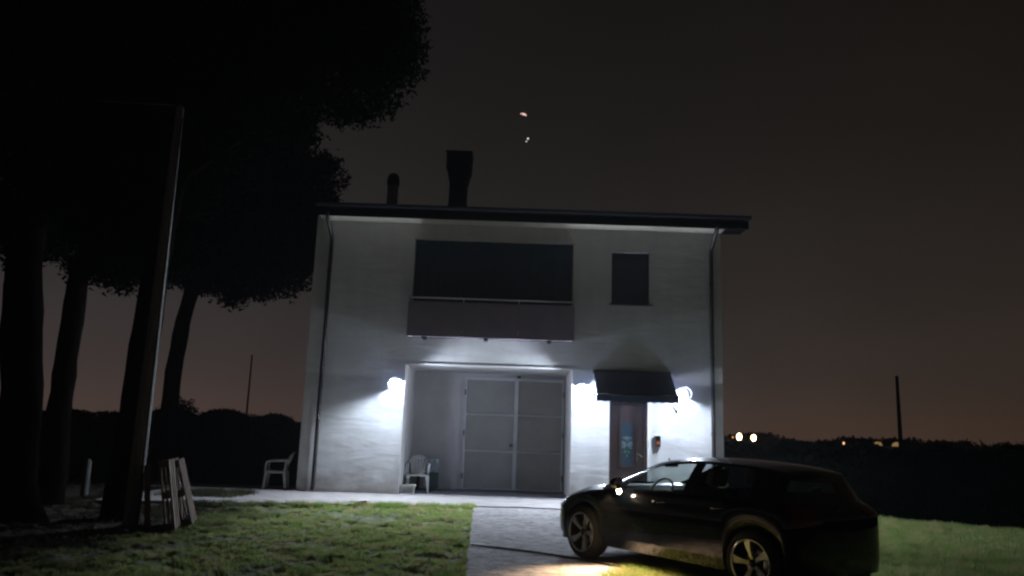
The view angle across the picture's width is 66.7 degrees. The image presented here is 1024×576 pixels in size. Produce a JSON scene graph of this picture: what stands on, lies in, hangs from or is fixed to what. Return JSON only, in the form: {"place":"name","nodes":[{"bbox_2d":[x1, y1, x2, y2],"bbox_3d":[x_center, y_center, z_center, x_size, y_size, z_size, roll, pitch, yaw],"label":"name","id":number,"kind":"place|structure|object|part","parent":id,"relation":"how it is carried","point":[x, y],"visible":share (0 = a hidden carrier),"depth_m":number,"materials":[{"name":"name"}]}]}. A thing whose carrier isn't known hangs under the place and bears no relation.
{"place":"outdoors","nodes":[
{"label":"outdoors","id":0,"kind":"place"},
{"bbox_2d":[98,481,295,490],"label":"side pavement","id":1,"kind":"structure","parent":0,"point":[235,486],"depth_m":18.70,"materials":[{"name":"concrete"}]},
{"bbox_2d":[262,452,294,489],"bbox_3d":[-5.514,4.319,18.474,0.646,0.858,0.594,3,-11,-8],"label":"plastic chair","id":2,"kind":"object","parent":1,"relation":"on","point":[284,472],"visible":1,"depth_m":18.29,"materials":[{"name":"white plastic"}]},
{"bbox_2d":[0,477,473,575],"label":"lawn","id":3,"kind":"structure","parent":0,"point":[75,484],"depth_m":10.65,"materials":[{"name":"green plant"}]},
{"bbox_2d":[0,0,169,524],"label":"stone pine","id":4,"kind":"object","parent":3,"relation":"on","point":[39,57],"visible":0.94,"depth_m":12.75,"materials":[{"name":"green plant"}]},
{"bbox_2d":[80,459,91,497],"bbox_3d":[-8.381,3.766,15.317,0.150,0.800,0.150,2,-11,0],"label":"fence post","id":5,"kind":"object","parent":3,"relation":"on","point":[84,489],"visible":0.89,"depth_m":15.28,"materials":[{"name":"grey wood"}]},
{"bbox_2d":[3,41,200,506],"bbox_3d":[-7.973,-0.838,15.246,4.519,10.351,4.922,2,-11,0],"label":"stone pine","id":6,"kind":"object","parent":3,"relation":"on","point":[103,242],"visible":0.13,"depth_m":14.42,"materials":[{"name":"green plant"}]},
{"bbox_2d":[1,477,218,529],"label":"lawn grass","id":7,"kind":"structure","parent":3,"relation":"on","point":[84,498],"depth_m":14.91,"materials":[{"name":"green plant"}]},
{"bbox_2d":[144,465,150,528],"bbox_3d":[-5.425,3.106,11.584,0.080,0.920,0.060,-1,-10,-21],"label":"plank","id":8,"kind":"object","parent":3,"relation":"on","point":[147,474],"visible":0.89,"depth_m":11.56,"materials":[{"name":"brown wood"}]},
{"bbox_2d":[122,104,183,526],"bbox_3d":[-5.682,0.300,12.453,0.238,6.930,0.236,2,-11,0],"label":"utility pole","id":9,"kind":"object","parent":3,"relation":"on","point":[133,500],"visible":0.89,"depth_m":12.25,"materials":[{"name":"grey wood"}]},
{"bbox_2d":[158,458,182,530],"bbox_3d":[-5.129,3.088,11.727,0.144,1.000,0.800,-7,-8,-16],"label":"pallet","id":10,"kind":"object","parent":3,"relation":"on","point":[171,493],"visible":0.92,"depth_m":11.53,"materials":[{"name":"brown wood"}]},
{"bbox_2d":[175,458,196,526],"bbox_3d":[-5.180,3.201,12.266,0.144,1.000,0.800,-13,-6,-19],"label":"pallet","id":11,"kind":"object","parent":3,"relation":"on","point":[190,517],"visible":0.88,"depth_m":12.12,"materials":[{"name":"brown wood"}]},
{"bbox_2d":[30,0,433,522],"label":"stone pine","id":12,"kind":"object","parent":3,"relation":"on","point":[233,62],"visible":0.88,"depth_m":13.73,"materials":[{"name":"green plant"}]},
{"bbox_2d":[182,498,476,508],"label":"edge grass","id":13,"kind":"structure","parent":3,"relation":"on","point":[301,503],"depth_m":15.10,"materials":[{"name":"green plant"}]},
{"bbox_2d":[341,500,367,504],"bbox_3d":[-3.089,4.203,15.248,0.520,0.060,0.150,-1,-10,-9],"label":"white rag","id":14,"kind":"object","parent":3,"relation":"on","point":[361,501],"visible":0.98,"depth_m":15.24,"materials":[{"name":"white fabric"}]},
{"bbox_2d":[93,487,562,509],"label":"pavement","id":15,"kind":"structure","parent":0,"point":[334,497],"depth_m":16.57,"materials":[{"name":"concrete"}]},
{"bbox_2d":[151,486,261,497],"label":"weeds","id":16,"kind":"object","parent":15,"relation":"on","point":[214,492],"visible":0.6,"depth_m":16.20,"materials":[{"name":"green plant"}]},
{"bbox_2d":[0,0,1023,446],"label":"sky","id":17,"kind":"structure","parent":0,"point":[873,150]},
{"bbox_2d":[465,507,647,575],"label":"driveway","id":18,"kind":"structure","parent":0,"point":[539,530],"depth_m":10.82,"materials":[{"name":"grey concrete"}]},
{"bbox_2d":[471,543,620,566],"bbox_3d":[0.427,3.494,10.222,2.421,0.028,0.141,-6,-13,38],"label":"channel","id":19,"kind":"object","parent":18,"relation":"on","point":[552,554],"visible":0.93,"depth_m":10.25,"materials":[{"name":"black metal"}]},
{"bbox_2d":[560,457,879,575],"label":"parked car","id":20,"kind":"object","parent":18,"relation":"on","point":[766,524],"visible":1,"depth_m":8.48,"materials":[{"name":"black paint"}]},
{"bbox_3d":[1.716,2.566,9.327,0.323,0.953,1.112,9,-13,-34],"label":"door","id":21,"kind":"part","parent":20,"relation":"part of","materials":[{"name":"black paint"}]},
{"bbox_3d":[2.282,2.435,8.535,0.340,0.956,0.856,9,-13,-34],"label":"door","id":22,"kind":"part","parent":20,"relation":"part of","materials":[{"name":"black paint"}]},
{"bbox_3d":[2.936,2.762,10.151,0.323,0.953,1.112,9,-13,-34],"label":"door","id":23,"kind":"part","parent":20,"relation":"part of","materials":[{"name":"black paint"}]},
{"bbox_2d":[619,514,1023,575],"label":"lawn","id":24,"kind":"structure","parent":0,"point":[905,551],"depth_m":11.43,"materials":[{"name":"green plant"}]},
{"bbox_2d":[594,553,680,575],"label":"edge grass","id":25,"kind":"structure","parent":24,"relation":"on","point":[648,562],"depth_m":9.43,"materials":[{"name":"green plant"}]},
{"bbox_3d":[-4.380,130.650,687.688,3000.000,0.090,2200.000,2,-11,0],"label":"ground","id":26,"kind":"structure","parent":0,"visible":0},
{"bbox_2d":[38,408,300,485],"bbox_3d":[-15.579,3.951,20.577,21.252,2.104,1.500,2,-11,2],"label":"hedge","id":27,"kind":"object","parent":26,"relation":"on","point":[224,446],"visible":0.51,"depth_m":19.90,"materials":[{"name":"green plant"}]},
{"bbox_2d":[152,396,199,414],"bbox_3d":[-9.778,4.393,22.747,1.670,2.686,1.540,-9,-15,44],"label":"round bush","id":28,"kind":"object","parent":26,"relation":"on","point":[182,405],"visible":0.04,"depth_m":22.86,"materials":[{"name":"green plant"}]},
{"bbox_2d":[246,355,252,413],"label":"distant pole","id":29,"kind":"object","parent":26,"relation":"on","point":[249,385],"visible":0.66,"depth_m":59.46,"materials":[{"name":"black"}]},
{"bbox_2d":[160,92,351,481],"bbox_3d":[-7.701,-0.298,20.945,6.332,11.464,4.101,2,-11,0],"label":"stone pine","id":30,"kind":"object","parent":26,"relation":"on","point":[267,239],"visible":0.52,"depth_m":20.32,"materials":[{"name":"green plant"}]},
{"bbox_2d":[296,150,751,499],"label":"house","id":31,"kind":"structure","parent":26,"relation":"on","point":[457,315],"depth_m":18.79,"materials":[{"name":"white paint"}]},
{"bbox_2d":[388,377,402,388],"bbox_3d":[-2.735,2.236,18.284,0.314,0.258,0.398,2,-11,0],"label":"wall lamp","id":32,"kind":"object","parent":31,"relation":"attached to","point":[395,384],"visible":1,"depth_m":18.20,"materials":[{"name":"white plastic"}]},
{"bbox_2d":[401,484,415,493],"bbox_3d":[-2.429,4.720,18.289,0.330,0.205,0.240,2,-11,0],"label":"flower trough","id":33,"kind":"object","parent":31,"relation":"on","point":[408,488],"visible":1,"depth_m":18.20,"materials":[{"name":"beige plastic"}]},
{"bbox_2d":[406,455,429,491],"bbox_3d":[-2.309,4.546,19.110,0.594,0.858,0.646,3,-11,-6],"label":"plastic chair","id":34,"kind":"object","parent":31,"relation":"on","point":[416,472],"visible":0.96,"depth_m":19.26,"materials":[{"name":"white plastic"}]},
{"bbox_2d":[415,458,438,489],"bbox_3d":[-2.159,4.729,19.794,0.577,0.760,0.513,2,-11,0],"label":"side table","id":35,"kind":"object","parent":31,"relation":"on","point":[434,465],"visible":0.61,"depth_m":19.60,"materials":[{"name":"grey plastic"}]},
{"bbox_2d":[425,472,438,490],"bbox_3d":[-2.003,4.838,19.480,0.320,0.440,0.240,2,-11,0],"label":"storage crate","id":36,"kind":"object","parent":31,"relation":"on","point":[433,481],"visible":0.93,"depth_m":19.38,"materials":[{"name":"teal plastic"}]},
{"bbox_2d":[461,377,563,491],"bbox_3d":[0.017,3.809,20.362,2.650,2.880,0.150,2,-11,0],"label":"garage door","id":37,"kind":"structure","parent":31,"relation":"in","point":[537,471],"depth_m":20.38,"materials":[{"name":"metal"}]},
{"bbox_2d":[576,383,587,393],"bbox_3d":[1.642,2.361,18.288,0.277,0.256,0.398,2,-11,0],"label":"wall lamp","id":38,"kind":"object","parent":31,"relation":"attached to","point":[582,389],"visible":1,"depth_m":18.19,"materials":[{"name":"white plastic"}]},
{"bbox_2d":[609,401,646,481],"bbox_3d":[2.733,3.849,18.380,0.900,2.290,0.166,2,-11,0],"label":"entrance door","id":39,"kind":"structure","parent":31,"relation":"in","point":[627,420],"depth_m":18.41,"materials":[{"name":"brown wood"}]},
{"bbox_2d":[609,253,652,306],"bbox_3d":[2.899,-0.213,19.018,1.040,1.325,0.250,2,-11,0],"label":"window","id":40,"kind":"structure","parent":31,"relation":"in","point":[629,271],"depth_m":19.08,"materials":[{"name":"grey glass"}]},
{"bbox_2d":[593,369,678,412],"bbox_3d":[2.837,2.382,18.013,1.850,0.998,0.945,2,-11,0],"label":"awning","id":41,"kind":"object","parent":31,"relation":"attached to","point":[635,386],"visible":1,"depth_m":17.92,"materials":[{"name":"black fabric"}]},
{"bbox_2d":[654,435,661,446],"bbox_3d":[3.422,3.579,18.231,0.160,0.280,0.084,2,-11,0],"label":"intercom","id":42,"kind":"object","parent":31,"relation":"attached to","point":[657,440],"visible":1,"depth_m":18.22,"materials":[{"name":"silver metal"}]},
{"bbox_2d":[676,387,691,398],"bbox_3d":[4.029,2.453,18.286,0.314,0.258,0.398,2,-11,0],"label":"wall lamp","id":43,"kind":"object","parent":31,"relation":"attached to","point":[683,393],"visible":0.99,"depth_m":18.21,"materials":[{"name":"white plastic"}]},
{"bbox_2d":[79,409,1023,457],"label":"distant woods","id":44,"kind":"object","parent":26,"relation":"on","point":[763,438],"visible":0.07,"depth_m":108.68,"materials":[{"name":"black"}]},
{"bbox_2d":[724,439,1023,529],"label":"hedge","id":45,"kind":"object","parent":26,"relation":"on","point":[982,486],"visible":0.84,"depth_m":16.08,"materials":[{"name":"green plant"}]},
{"bbox_2d":[874,442,898,451],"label":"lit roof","id":46,"kind":"structure","parent":26,"relation":"on","point":[895,445],"depth_m":58.92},
{"bbox_2d":[895,376,902,451],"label":"distant pole","id":47,"kind":"object","parent":26,"relation":"on","point":[900,436],"visible":0.66,"depth_m":49.43,"materials":[{"name":"black"}]}
]}

